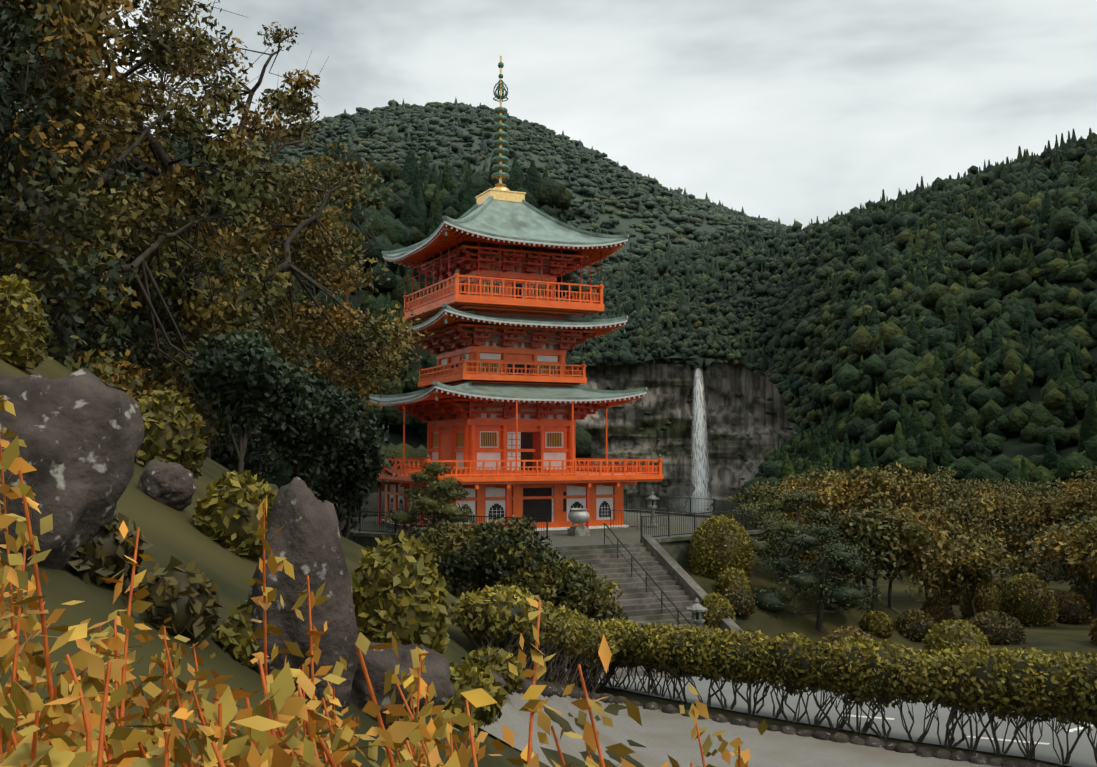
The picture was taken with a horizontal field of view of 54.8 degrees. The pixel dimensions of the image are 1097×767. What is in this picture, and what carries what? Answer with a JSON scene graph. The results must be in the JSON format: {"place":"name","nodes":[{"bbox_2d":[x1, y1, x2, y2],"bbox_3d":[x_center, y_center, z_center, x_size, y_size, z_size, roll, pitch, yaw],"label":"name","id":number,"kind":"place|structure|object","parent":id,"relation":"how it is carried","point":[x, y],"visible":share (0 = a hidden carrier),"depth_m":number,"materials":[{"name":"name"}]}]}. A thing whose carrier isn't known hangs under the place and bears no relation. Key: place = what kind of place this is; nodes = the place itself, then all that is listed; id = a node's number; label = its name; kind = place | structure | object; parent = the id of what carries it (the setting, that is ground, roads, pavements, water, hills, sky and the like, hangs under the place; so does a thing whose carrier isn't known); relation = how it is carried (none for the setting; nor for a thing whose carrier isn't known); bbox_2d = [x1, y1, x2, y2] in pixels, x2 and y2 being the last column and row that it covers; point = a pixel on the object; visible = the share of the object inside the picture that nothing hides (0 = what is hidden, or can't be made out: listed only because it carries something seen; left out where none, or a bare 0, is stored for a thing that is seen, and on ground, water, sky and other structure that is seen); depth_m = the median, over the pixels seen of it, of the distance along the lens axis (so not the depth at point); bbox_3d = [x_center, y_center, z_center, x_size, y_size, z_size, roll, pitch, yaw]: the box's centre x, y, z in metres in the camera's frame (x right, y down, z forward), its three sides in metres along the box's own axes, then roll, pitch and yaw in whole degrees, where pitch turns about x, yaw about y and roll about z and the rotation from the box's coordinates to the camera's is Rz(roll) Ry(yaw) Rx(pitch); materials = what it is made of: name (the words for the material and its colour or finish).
{"place":"outdoors","nodes":[
{"label":"outdoors","id":0,"kind":"place"},
{"bbox_2d":[162,217,428,493],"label":"hill","id":1,"kind":"structure","parent":0,"point":[413,439],"depth_m":178.08,"materials":[{"name":"green plant"}]},
{"bbox_2d":[2,107,591,488],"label":"hill forest","id":2,"kind":"object","parent":1,"relation":"on","point":[417,197],"visible":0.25,"depth_m":263.27,"materials":[{"name":"green plant"}]},
{"bbox_2d":[251,113,759,371],"bbox_3d":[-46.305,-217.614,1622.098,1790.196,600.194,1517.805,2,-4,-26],"label":"dome mountain","id":3,"kind":"structure","parent":0,"point":[625,223],"depth_m":1493.18,"materials":[{"name":"green plant"}]},
{"bbox_2d":[246,98,795,372],"bbox_3d":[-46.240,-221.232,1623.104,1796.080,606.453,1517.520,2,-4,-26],"label":"mountain forest","id":4,"kind":"object","parent":3,"relation":"on","point":[577,156],"visible":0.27,"depth_m":1574.06,"materials":[{"name":"green plant"}]},
{"bbox_2d":[0,356,1096,766],"bbox_3d":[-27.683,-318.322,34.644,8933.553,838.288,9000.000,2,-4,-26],"label":"ground","id":5,"kind":"structure","parent":0,"point":[168,532],"depth_m":11.28,"materials":[{"name":"green plant"}]},
{"bbox_2d":[0,273,48,369],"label":"hill shrub","id":6,"kind":"object","parent":5,"relation":"on","point":[23,332],"visible":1,"depth_m":17.76,"materials":[{"name":"green plant"}]},
{"bbox_2d":[0,368,143,570],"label":"boulder","id":7,"kind":"object","parent":5,"relation":"on","point":[80,433],"visible":0.75,"depth_m":7.18,"materials":[{"name":"grey stone"}]},
{"bbox_2d":[68,508,152,586],"bbox_3d":[-3.253,1.163,7.586,0.791,0.607,0.767,2,-4,-26],"label":"hill shrub","id":8,"kind":"object","parent":5,"relation":"on","point":[97,558],"visible":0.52,"depth_m":7.38,"materials":[{"name":"green plant"}]},
{"bbox_2d":[138,459,196,510],"bbox_3d":[-4.375,1.182,12.166,0.634,0.618,0.521,2,-4,-26],"label":"rock","id":9,"kind":"object","parent":5,"relation":"on","point":[171,485],"visible":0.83,"depth_m":12.01,"materials":[{"name":"grey stone"}]},
{"bbox_2d":[134,387,208,478],"bbox_3d":[-5.263,0.693,14.482,1.256,1.341,1.220,2,-4,-26],"label":"hill shrub","id":10,"kind":"object","parent":5,"relation":"on","point":[173,422],"visible":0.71,"depth_m":14.20,"materials":[{"name":"green plant"}]},
{"bbox_2d":[121,555,223,640],"bbox_3d":[-2.659,1.516,7.486,0.689,0.601,0.671,2,-4,-26],"label":"hill shrub","id":11,"kind":"object","parent":5,"relation":"on","point":[182,597],"visible":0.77,"depth_m":7.32,"materials":[{"name":"green plant"}]},
{"bbox_2d":[144,359,284,462],"bbox_3d":[-17.534,3.950,58.391,10.037,12.487,11.164,1,-4,-14],"label":"pagoda tree","id":12,"kind":"object","parent":5,"relation":"on","point":[270,436],"depth_m":58.73,"materials":[{"name":"green plant"}]},
{"bbox_2d":[0,0,434,535],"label":"trees","id":13,"kind":"object","parent":5,"relation":"on","point":[84,198],"visible":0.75,"depth_m":31.15,"materials":[{"name":"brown plant"}]},
{"bbox_2d":[191,469,277,558],"bbox_3d":[-3.514,1.481,11.992,1.062,1.017,1.111,2,-4,-26],"label":"hill shrub","id":14,"kind":"object","parent":5,"relation":"on","point":[225,515],"visible":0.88,"depth_m":11.64,"materials":[{"name":"green plant"}]},
{"bbox_2d":[212,600,258,669],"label":"hill shrub","id":15,"kind":"object","parent":5,"relation":"on","point":[232,634],"visible":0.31,"depth_m":7.70,"materials":[{"name":"green plant"}]},
{"bbox_2d":[183,328,302,473],"bbox_3d":[-8.190,1.077,28.252,2.856,5.151,3.053,0,-4,-1],"label":"tree","id":16,"kind":"object","parent":5,"relation":"on","point":[240,380],"visible":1,"depth_m":27.92,"materials":[{"name":"green plant"}]},
{"bbox_2d":[210,414,288,483],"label":"pagoda tree","id":17,"kind":"object","parent":5,"relation":"on","point":[225,456],"visible":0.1,"depth_m":45.44,"materials":[{"name":"green plant"}]},
{"bbox_2d":[247,476,358,714],"bbox_3d":[-1.846,1.681,7.941,0.804,1.963,0.572,2,-4,-26],"label":"standing rock","id":18,"kind":"object","parent":5,"relation":"on","point":[307,537],"visible":0.73,"depth_m":7.78,"materials":[{"name":"grey stone"}]},
{"bbox_2d":[250,360,361,478],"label":"pagoda tree","id":19,"kind":"object","parent":5,"relation":"on","point":[276,458],"depth_m":66.19,"materials":[{"name":"green plant"}]},
{"bbox_2d":[258,358,366,490],"bbox_3d":[-6.884,2.381,30.498,3.753,6.131,3.290,2,-4,-26],"label":"tree","id":20,"kind":"object","parent":5,"relation":"on","point":[309,426],"visible":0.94,"depth_m":29.98,"materials":[{"name":"green plant"}]},
{"bbox_2d":[288,410,400,538],"bbox_3d":[-6.814,4.394,33.690,3.688,7.165,3.744,2,-4,-26],"label":"tree","id":21,"kind":"object","parent":5,"relation":"on","point":[358,466],"visible":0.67,"depth_m":33.39,"materials":[{"name":"green plant"}]},
{"bbox_2d":[0,395,768,766],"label":"bush","id":22,"kind":"object","parent":5,"relation":"on","point":[94,695],"visible":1,"depth_m":2.53,"materials":[{"name":"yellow plant"}]},
{"bbox_2d":[350,529,451,655],"bbox_3d":[-1.597,2.293,11.191,1.133,1.494,1.178,2,-4,-26],"label":"hill shrub","id":23,"kind":"object","parent":5,"relation":"on","point":[396,591],"visible":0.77,"depth_m":10.87,"materials":[{"name":"green plant"}]},
{"bbox_2d":[350,642,454,725],"bbox_3d":[-1.304,2.591,8.921,1.019,0.859,0.878,2,-4,-26],"label":"rock","id":24,"kind":"object","parent":5,"relation":"on","point":[379,664],"visible":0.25,"depth_m":8.69,"materials":[{"name":"grey stone"}]},
{"bbox_2d":[412,518,499,596],"bbox_3d":[-3.679,7.273,41.401,4.690,4.007,5.311,2,-4,-26],"label":"shrub","id":25,"kind":"object","parent":5,"relation":"on","point":[438,540],"visible":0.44,"depth_m":40.22,"materials":[{"name":"green plant"}]},
{"bbox_2d":[442,661,508,731],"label":"hill shrub","id":26,"kind":"object","parent":5,"relation":"on","point":[464,676],"visible":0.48,"depth_m":10.90,"materials":[{"name":"green plant"}]},
{"bbox_2d":[462,644,526,694],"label":"hill shrub","id":27,"kind":"object","parent":5,"relation":"on","point":[493,659],"visible":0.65,"depth_m":14.48,"materials":[{"name":"green plant"}]},
{"bbox_2d":[441,515,562,594],"bbox_3d":[-1.762,7.194,40.485,5.085,4.299,5.981,2,-4,-26],"label":"bush","id":28,"kind":"object","parent":5,"relation":"on","point":[501,548],"visible":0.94,"depth_m":39.17,"materials":[{"name":"green plant"}]},
{"bbox_2d":[348,511,762,567],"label":"terrace paving","id":29,"kind":"structure","parent":5,"relation":"on","point":[629,537],"depth_m":49.87,"materials":[{"name":"stone"}]},
{"bbox_2d":[380,462,477,529],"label":"pine tree","id":30,"kind":"object","parent":29,"relation":"on","point":[427,500],"visible":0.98,"depth_m":48.00,"materials":[{"name":"green plant"}]},
{"bbox_2d":[365,56,663,530],"bbox_3d":[-2.656,-5.315,58.238,12.936,25.950,12.936,2,-4,-26],"label":"pagoda","id":31,"kind":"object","parent":29,"relation":"on","point":[502,401],"visible":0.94,"depth_m":54.99,"materials":[{"name":"paint"}]},
{"bbox_2d":[349,509,765,542],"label":"terrace kerb","id":32,"kind":"structure","parent":29,"relation":"on","point":[658,540],"depth_m":49.76,"materials":[{"name":"stone"}]},
{"bbox_2d":[350,493,765,540],"bbox_3d":[2.548,6.963,56.142,17.539,1.180,24.316,-3,-5,41],"label":"terrace fence","id":33,"kind":"object","parent":29,"relation":"on","point":[719,511],"visible":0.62,"depth_m":50.37,"materials":[{"name":"metal"}]},
{"bbox_2d":[567,508,589,535],"bbox_3d":[1.429,6.538,49.904,1.040,1.250,1.040,2,-4,-26],"label":"incense urn","id":34,"kind":"object","parent":29,"relation":"on","point":[581,516],"visible":1,"depth_m":49.57,"materials":[{"name":"stone"}]},
{"bbox_2d":[646,491,659,527],"bbox_3d":[5.401,6.529,54.965,0.836,1.900,0.724,2,-4,-26],"label":"stone lantern","id":35,"kind":"object","parent":29,"relation":"on","point":[652,498],"depth_m":54.82,"materials":[{"name":"grey stone"}]},
{"bbox_2d":[498,548,621,623],"bbox_3d":[0.391,7.791,38.735,4.333,3.396,4.405,2,-4,-26],"label":"shrub","id":36,"kind":"object","parent":5,"relation":"on","point":[572,580],"visible":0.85,"depth_m":38.31,"materials":[{"name":"green plant"}]},
{"bbox_2d":[554,594,628,621],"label":"shrub","id":37,"kind":"object","parent":5,"relation":"on","point":[617,612],"visible":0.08,"depth_m":39.05,"materials":[{"name":"green plant"}]},
{"bbox_2d":[538,534,806,678],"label":"stone stairs","id":38,"kind":"structure","parent":5,"relation":"on","point":[680,587],"depth_m":42.76,"materials":[{"name":"grey stone"}]},
{"bbox_2d":[604,523,692,626],"bbox_3d":[3.889,7.969,42.050,0.060,4.442,6.943,2,-4,-26],"label":"stair handrail","id":39,"kind":"object","parent":38,"relation":"on","point":[678,611],"visible":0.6,"depth_m":42.03,"materials":[{"name":"metal"}]},
{"bbox_2d":[574,362,797,513],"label":"cliff","id":40,"kind":"structure","parent":5,"relation":"on","point":[730,415],"depth_m":819.82,"materials":[{"name":"grey stone"}]},
{"bbox_2d":[580,386,793,512],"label":"cliff plants","id":41,"kind":"object","parent":40,"relation":"on","point":[665,483],"visible":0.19,"depth_m":818.89,"materials":[{"name":"green plant"}]},
{"bbox_2d":[691,368,711,514],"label":"waterfall water","id":42,"kind":"structure","parent":40,"relation":"on","point":[698,409],"depth_m":811.08,"materials":[{"name":"white liquid"}]},
{"bbox_2d":[686,598,707,632],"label":"stone lantern","id":43,"kind":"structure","parent":5,"relation":"on","point":[696,609],"depth_m":39.25,"materials":[{"name":"grey stone"}]},
{"bbox_2d":[699,592,735,628],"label":"bank shrub","id":44,"kind":"object","parent":5,"relation":"on","point":[717,606],"visible":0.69,"depth_m":40.76,"materials":[{"name":"green plant"}]},
{"bbox_2d":[687,514,754,577],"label":"bank shrub","id":45,"kind":"object","parent":5,"relation":"on","point":[721,544],"visible":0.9,"depth_m":45.98,"materials":[{"name":"green plant"}]},
{"bbox_2d":[715,567,751,594],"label":"bank shrub","id":46,"kind":"object","parent":5,"relation":"on","point":[727,577],"visible":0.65,"depth_m":44.12,"materials":[{"name":"green plant"}]},
{"bbox_2d":[722,583,755,615],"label":"bank shrub","id":47,"kind":"object","parent":5,"relation":"on","point":[740,599],"visible":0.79,"depth_m":42.58,"materials":[{"name":"green plant"}]},
{"bbox_2d":[706,481,787,515],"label":"garden tree","id":48,"kind":"object","parent":5,"relation":"on","point":[753,496],"visible":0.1,"depth_m":90.43,"materials":[{"name":"green plant"}]},
{"bbox_2d":[727,501,788,559],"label":"bank shrub","id":49,"kind":"object","parent":5,"relation":"on","point":[763,521],"visible":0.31,"depth_m":52.05,"materials":[{"name":"green plant"}]},
{"bbox_2d":[447,584,1096,765],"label":"path hedge","id":50,"kind":"object","parent":5,"relation":"on","point":[1000,685],"visible":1,"depth_m":21.66,"materials":[{"name":"green plant"}]},
{"bbox_2d":[489,671,1056,766],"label":"stone curb","id":51,"kind":"structure","parent":5,"relation":"on","point":[550,689],"depth_m":21.19,"materials":[{"name":"grey stone"}]},
{"bbox_2d":[750,489,842,581],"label":"leaning pine tree","id":52,"kind":"object","parent":5,"relation":"on","point":[764,546],"visible":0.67,"depth_m":47.92,"materials":[{"name":"green plant"}]},
{"bbox_2d":[752,522,883,632],"bbox_3d":[11.168,8.271,45.139,6.152,4.809,5.669,-1,-4,18],"label":"dark pine tree","id":53,"kind":"object","parent":5,"relation":"on","point":[845,561],"visible":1,"depth_m":44.10,"materials":[{"name":"green plant"}]},
{"bbox_2d":[762,463,889,565],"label":"garden tree","id":54,"kind":"object","parent":5,"relation":"on","point":[815,474],"visible":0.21,"depth_m":82.19,"materials":[{"name":"green plant"}]},
{"bbox_2d":[766,478,888,574],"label":"garden tree","id":55,"kind":"object","parent":5,"relation":"on","point":[794,488],"visible":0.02,"depth_m":65.28,"materials":[{"name":"green plant"}]},
{"bbox_2d":[803,499,888,588],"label":"garden tree","id":56,"kind":"object","parent":5,"relation":"on","point":[864,582],"depth_m":61.42,"materials":[{"name":"green plant"}]},
{"bbox_2d":[819,625,874,646],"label":"bush","id":57,"kind":"object","parent":5,"relation":"on","point":[830,637],"visible":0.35,"depth_m":37.65,"materials":[{"name":"green plant"}]},
{"bbox_2d":[790,498,955,612],"bbox_3d":[14.806,7.955,48.174,7.378,5.558,7.351,2,-4,-26],"label":"garden tree","id":58,"kind":"object","parent":5,"relation":"on","point":[876,526],"visible":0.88,"depth_m":47.19,"materials":[{"name":"green plant"}]},
{"bbox_2d":[783,462,964,584],"bbox_3d":[17.770,8.591,59.722,10.674,8.314,7.856,2,-4,-26],"label":"garden tree","id":59,"kind":"object","parent":5,"relation":"on","point":[851,489],"visible":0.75,"depth_m":59.48,"materials":[{"name":"green plant"}]},
{"bbox_2d":[860,611,894,637],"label":"bank shrub","id":60,"kind":"object","parent":5,"relation":"on","point":[877,624],"visible":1,"depth_m":45.63,"materials":[{"name":"green plant"}]},
{"bbox_2d":[854,511,966,609],"bbox_3d":[16.396,8.337,49.537,5.950,4.807,6.165,2,-4,-26],"label":"garden tree","id":61,"kind":"object","parent":5,"relation":"on","point":[950,554],"visible":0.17,"depth_m":48.69,"materials":[{"name":"green plant"}]},
{"bbox_2d":[894,609,937,641],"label":"bank shrub","id":62,"kind":"object","parent":5,"relation":"on","point":[913,625],"visible":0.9,"depth_m":46.88,"materials":[{"name":"green plant"}]},
{"bbox_2d":[869,503,999,598],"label":"garden tree","id":63,"kind":"object","parent":5,"relation":"on","point":[926,595],"visible":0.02,"depth_m":73.46,"materials":[{"name":"green plant"}]},
{"bbox_2d":[887,474,984,570],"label":"garden tree","id":64,"kind":"object","parent":5,"relation":"on","point":[934,491],"visible":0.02,"depth_m":92.96,"materials":[{"name":"brown plant"}]},
{"bbox_2d":[920,595,955,622],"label":"bush","id":65,"kind":"object","parent":5,"relation":"on","point":[938,608],"visible":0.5,"depth_m":55.84,"materials":[{"name":"brown plant"}]},
{"bbox_2d":[932,581,971,604],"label":"bush","id":66,"kind":"object","parent":5,"relation":"on","point":[954,600],"visible":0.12,"depth_m":67.61,"materials":[{"name":"green plant"}]},
{"bbox_2d":[890,466,1017,527],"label":"garden tree","id":67,"kind":"object","parent":5,"relation":"on","point":[974,491],"visible":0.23,"depth_m":91.05,"materials":[{"name":"green plant"}]},
{"bbox_2d":[922,618,990,660],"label":"bush","id":68,"kind":"object","parent":5,"relation":"on","point":[945,634],"visible":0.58,"depth_m":36.68,"materials":[{"name":"green plant"}]},
{"bbox_2d":[901,530,1027,616],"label":"garden tree","id":69,"kind":"object","parent":5,"relation":"on","point":[985,560],"visible":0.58,"depth_m":54.71,"materials":[{"name":"green plant"}]},
{"bbox_2d":[915,493,1022,551],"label":"garden tree","id":70,"kind":"object","parent":5,"relation":"on","point":[971,520],"visible":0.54,"depth_m":67.88,"materials":[{"name":"green plant"}]},
{"bbox_2d":[959,581,1001,619],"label":"bush","id":71,"kind":"object","parent":5,"relation":"on","point":[990,600],"visible":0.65,"depth_m":60.22,"materials":[{"name":"green plant"}]},
{"bbox_2d":[983,579,1006,595],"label":"bush","id":72,"kind":"object","parent":5,"relation":"on","point":[1000,583],"visible":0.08,"depth_m":66.74,"materials":[{"name":"green plant"}]},
{"bbox_2d":[967,610,1025,644],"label":"bank shrub","id":73,"kind":"object","parent":5,"relation":"on","point":[997,628],"visible":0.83,"depth_m":45.88,"materials":[{"name":"green plant"}]},
{"bbox_2d":[958,477,1039,572],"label":"garden tree","id":74,"kind":"object","parent":5,"relation":"on","point":[1021,490],"visible":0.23,"depth_m":98.99,"materials":[{"name":"green plant"}]},
{"bbox_2d":[955,486,1049,584],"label":"garden tree","id":75,"kind":"object","parent":5,"relation":"on","point":[993,501],"visible":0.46,"depth_m":79.11,"materials":[{"name":"green plant"}]},
{"bbox_2d":[1010,555,1041,572],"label":"garden shrub","id":76,"kind":"object","parent":5,"relation":"on","point":[1030,569],"visible":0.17,"depth_m":99.00,"materials":[{"name":"green plant"}]},
{"bbox_2d":[1000,573,1058,626],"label":"bush","id":77,"kind":"object","parent":5,"relation":"on","point":[1026,600],"visible":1,"depth_m":56.46,"materials":[{"name":"green plant"}]},
{"bbox_2d":[1002,477,1082,588],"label":"garden tree","id":78,"kind":"object","parent":5,"relation":"on","point":[1045,492],"visible":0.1,"depth_m":78.80,"materials":[{"name":"green plant"}]},
{"bbox_2d":[1034,562,1068,580],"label":"garden shrub","id":79,"kind":"object","parent":5,"relation":"on","point":[1053,578],"visible":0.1,"depth_m":89.65,"materials":[{"name":"green plant"}]},
{"bbox_2d":[1007,475,1096,584],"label":"garden tree","id":80,"kind":"object","parent":5,"relation":"on","point":[1058,502],"visible":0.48,"depth_m":75.12,"materials":[{"name":"brown plant"}]},
{"bbox_2d":[1013,522,1091,595],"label":"garden tree","id":81,"kind":"object","parent":5,"relation":"on","point":[1077,584],"visible":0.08,"depth_m":63.36,"materials":[{"name":"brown plant"}]},
{"bbox_2d":[1021,509,1096,585],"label":"garden tree","id":82,"kind":"object","parent":5,"relation":"on","point":[1081,547],"visible":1,"depth_m":52.80,"materials":[{"name":"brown plant"}]},
{"bbox_2d":[1027,513,1096,620],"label":"garden tree","id":83,"kind":"object","parent":5,"relation":"on","point":[1084,520],"visible":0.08,"depth_m":59.90,"materials":[{"name":"brown plant"}]},
{"bbox_2d":[1038,466,1096,530],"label":"garden tree","id":84,"kind":"object","parent":5,"relation":"on","point":[1089,475],"visible":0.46,"depth_m":74.63,"materials":[{"name":"brown plant"}]},
{"bbox_2d":[1053,591,1091,624],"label":"bush","id":85,"kind":"object","parent":5,"relation":"on","point":[1073,608],"visible":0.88,"depth_m":58.60,"materials":[{"name":"brown plant"}]},
{"bbox_2d":[1080,585,1093,614],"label":"bush","id":86,"kind":"object","parent":5,"relation":"on","point":[1088,596],"visible":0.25,"depth_m":62.91,"materials":[{"name":"green plant"}]},
{"bbox_2d":[1088,617,1096,644],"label":"bush","id":87,"kind":"object","parent":5,"relation":"on","point":[1093,630],"visible":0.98,"depth_m":45.14,"materials":[{"name":"green plant"}]},
{"bbox_2d":[10,0,1096,228],"label":"sky","id":88,"kind":"structure","parent":0,"point":[802,111],"materials":[{"name":"white"}]},
{"bbox_2d":[661,480,726,514],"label":"waterfall spray","id":89,"kind":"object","parent":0,"point":[696,499],"depth_m":787.98,"materials":[{"name":"white"}]},
{"bbox_2d":[479,692,1001,766],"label":"gravel path","id":90,"kind":"structure","parent":0,"point":[660,735],"depth_m":20.24,"materials":[{"name":"grey gravel"}]},
{"bbox_2d":[567,223,1096,490],"bbox_3d":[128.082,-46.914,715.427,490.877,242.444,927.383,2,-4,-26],"label":"mountain","id":91,"kind":"structure","parent":0,"point":[1013,446],"depth_m":373.82,"materials":[{"name":"plant"}]},
{"bbox_2d":[556,128,1096,495],"bbox_3d":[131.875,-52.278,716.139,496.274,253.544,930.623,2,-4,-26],"label":"mountain forest","id":92,"kind":"object","parent":91,"relation":"on","point":[917,268],"visible":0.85,"depth_m":446.70,"materials":[{"name":"green plant"}]},
{"bbox_2d":[578,675,1096,766],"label":"road","id":93,"kind":"structure","parent":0,"point":[1082,754],"depth_m":23.87,"materials":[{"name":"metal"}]},
{"bbox_2d":[842,714,1092,744],"bbox_3d":[9.491,7.398,22.543,6.045,0.318,3.075,-1,-4,11],"label":"road marking","id":94,"kind":"object","parent":93,"relation":"on","point":[1074,729],"visible":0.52,"depth_m":21.96,"materials":[{"name":"white paint"}]},
{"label":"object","id":95,"kind":"structure","parent":0,"visible":0},
{"bbox_2d":[717,409,859,514],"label":"cliff foot forest","id":96,"kind":"object","parent":95,"relation":"on","point":[821,449],"visible":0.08,"depth_m":329.87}
]}

